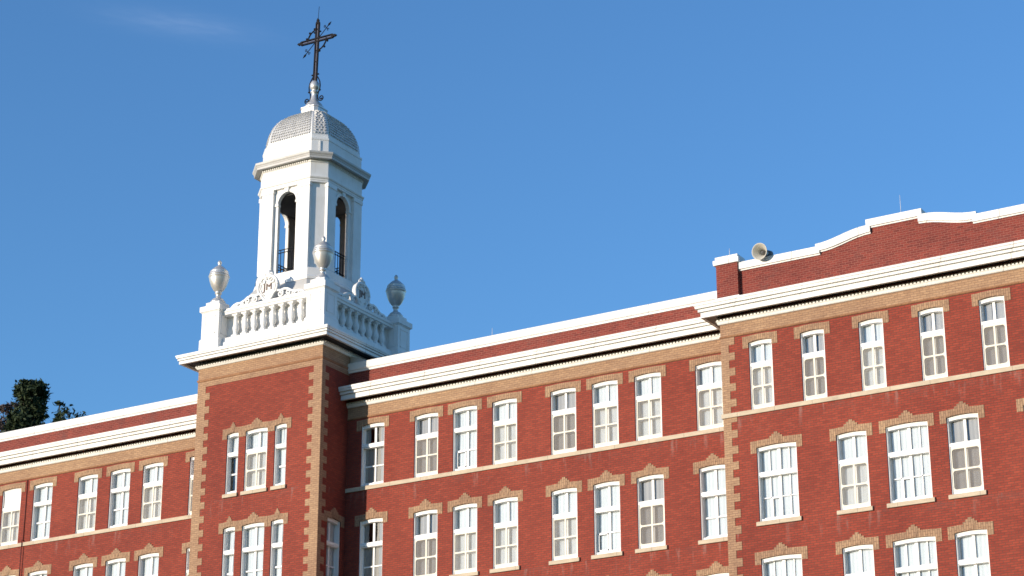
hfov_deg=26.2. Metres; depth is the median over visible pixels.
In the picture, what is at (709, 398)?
window
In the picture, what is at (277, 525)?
window
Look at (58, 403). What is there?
conifer
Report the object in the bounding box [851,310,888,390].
window
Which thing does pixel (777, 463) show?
window
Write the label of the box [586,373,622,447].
window
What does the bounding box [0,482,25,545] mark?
window
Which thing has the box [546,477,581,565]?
window
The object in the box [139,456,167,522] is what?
window
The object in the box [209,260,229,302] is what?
urn
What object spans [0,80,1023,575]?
school building
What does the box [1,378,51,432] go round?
pine tree
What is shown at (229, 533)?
window
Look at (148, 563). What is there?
window
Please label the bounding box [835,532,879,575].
window
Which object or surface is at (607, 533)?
window
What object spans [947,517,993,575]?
window
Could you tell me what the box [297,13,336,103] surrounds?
cross
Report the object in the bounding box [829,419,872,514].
window
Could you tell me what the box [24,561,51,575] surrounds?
window
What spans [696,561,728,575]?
window
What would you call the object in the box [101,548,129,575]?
window
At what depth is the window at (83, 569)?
89.33 m
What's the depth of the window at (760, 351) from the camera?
74.28 m
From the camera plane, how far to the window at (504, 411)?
80.63 m
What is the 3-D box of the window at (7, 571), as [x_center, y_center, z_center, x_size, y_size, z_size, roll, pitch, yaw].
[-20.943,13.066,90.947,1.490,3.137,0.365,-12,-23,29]
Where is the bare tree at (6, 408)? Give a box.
[0,401,20,432]
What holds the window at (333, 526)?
in the school building
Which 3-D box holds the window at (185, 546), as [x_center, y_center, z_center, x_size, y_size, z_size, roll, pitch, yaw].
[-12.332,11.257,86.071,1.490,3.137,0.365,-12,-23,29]
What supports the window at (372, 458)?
in the school building
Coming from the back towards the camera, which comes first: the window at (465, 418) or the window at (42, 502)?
the window at (42, 502)
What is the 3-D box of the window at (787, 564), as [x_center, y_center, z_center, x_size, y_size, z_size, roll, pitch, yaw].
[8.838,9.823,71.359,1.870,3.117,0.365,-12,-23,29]
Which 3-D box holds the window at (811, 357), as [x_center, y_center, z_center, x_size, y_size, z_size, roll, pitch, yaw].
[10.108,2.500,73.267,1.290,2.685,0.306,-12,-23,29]
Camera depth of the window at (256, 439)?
84.07 m
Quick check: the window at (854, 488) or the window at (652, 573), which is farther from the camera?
the window at (652, 573)
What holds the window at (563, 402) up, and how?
in the school building
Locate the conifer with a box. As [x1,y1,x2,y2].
[50,400,65,422]
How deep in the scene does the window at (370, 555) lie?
82.22 m
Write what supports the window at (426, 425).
in the school building
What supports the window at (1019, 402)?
in the school building
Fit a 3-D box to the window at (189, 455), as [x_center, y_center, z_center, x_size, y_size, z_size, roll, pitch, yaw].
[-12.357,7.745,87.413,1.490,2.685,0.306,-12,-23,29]
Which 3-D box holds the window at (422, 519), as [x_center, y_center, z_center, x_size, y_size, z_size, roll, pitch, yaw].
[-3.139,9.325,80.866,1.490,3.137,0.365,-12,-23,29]
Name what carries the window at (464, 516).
in the school building
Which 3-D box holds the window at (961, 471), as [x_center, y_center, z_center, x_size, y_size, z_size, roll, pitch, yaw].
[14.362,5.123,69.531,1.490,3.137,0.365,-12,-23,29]
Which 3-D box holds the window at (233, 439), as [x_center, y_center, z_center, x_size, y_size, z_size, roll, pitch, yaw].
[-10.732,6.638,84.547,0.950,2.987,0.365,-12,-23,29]
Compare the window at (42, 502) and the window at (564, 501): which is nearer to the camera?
the window at (564, 501)
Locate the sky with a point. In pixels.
(530, 163)
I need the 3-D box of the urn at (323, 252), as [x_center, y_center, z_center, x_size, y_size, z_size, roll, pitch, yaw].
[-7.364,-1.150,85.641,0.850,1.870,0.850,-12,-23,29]
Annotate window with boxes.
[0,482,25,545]
[0,566,18,575]
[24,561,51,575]
[30,476,56,540]
[69,553,97,575]
[74,468,102,533]
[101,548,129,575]
[106,462,134,527]
[134,543,163,575]
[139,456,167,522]
[182,542,189,575]
[185,451,194,514]
[218,516,238,575]
[222,422,241,498]
[238,512,267,575]
[240,418,270,495]
[268,508,287,575]
[270,413,291,490]
[324,507,343,575]
[355,508,387,575]
[357,415,388,485]
[408,499,441,575]
[410,406,442,477]
[447,493,481,575]
[448,398,481,470]
[487,391,521,464]
[488,486,522,573]
[545,380,580,454]
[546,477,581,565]
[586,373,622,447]
[588,470,624,559]
[629,365,665,440]
[631,463,668,553]
[646,570,671,575]
[689,354,723,430]
[693,453,727,544]
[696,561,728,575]
[742,331,776,408]
[750,431,801,526]
[755,542,807,575]
[794,321,829,400]
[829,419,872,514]
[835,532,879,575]
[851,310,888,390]
[878,410,935,507]
[885,525,941,575]
[911,299,948,380]
[939,401,986,499]
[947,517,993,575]
[971,287,1010,369]
[1016,398,1023,411]
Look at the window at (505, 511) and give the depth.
79.30 m
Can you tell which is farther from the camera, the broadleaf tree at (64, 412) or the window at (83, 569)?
the broadleaf tree at (64, 412)
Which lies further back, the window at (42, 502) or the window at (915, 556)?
the window at (42, 502)
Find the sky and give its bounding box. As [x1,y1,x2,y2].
[0,0,1023,430]
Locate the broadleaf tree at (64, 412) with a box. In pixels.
[52,404,88,422]
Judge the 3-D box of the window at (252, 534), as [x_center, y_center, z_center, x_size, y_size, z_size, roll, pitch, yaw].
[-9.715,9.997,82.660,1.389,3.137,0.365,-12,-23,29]
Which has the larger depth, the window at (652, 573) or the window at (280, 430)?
the window at (280, 430)
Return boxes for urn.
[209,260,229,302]
[312,236,333,279]
[386,275,405,316]
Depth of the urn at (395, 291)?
89.45 m
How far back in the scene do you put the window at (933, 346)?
71.28 m
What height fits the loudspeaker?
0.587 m
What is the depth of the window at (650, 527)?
76.37 m
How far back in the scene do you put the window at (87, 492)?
90.39 m
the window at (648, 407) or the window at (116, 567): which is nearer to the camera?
the window at (648, 407)
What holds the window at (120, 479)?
in the school building
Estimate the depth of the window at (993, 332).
70.26 m
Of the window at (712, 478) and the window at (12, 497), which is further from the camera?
the window at (12, 497)
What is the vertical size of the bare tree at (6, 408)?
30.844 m
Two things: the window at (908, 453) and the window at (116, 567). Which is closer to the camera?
the window at (908, 453)
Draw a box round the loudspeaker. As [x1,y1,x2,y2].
[752,243,772,259]

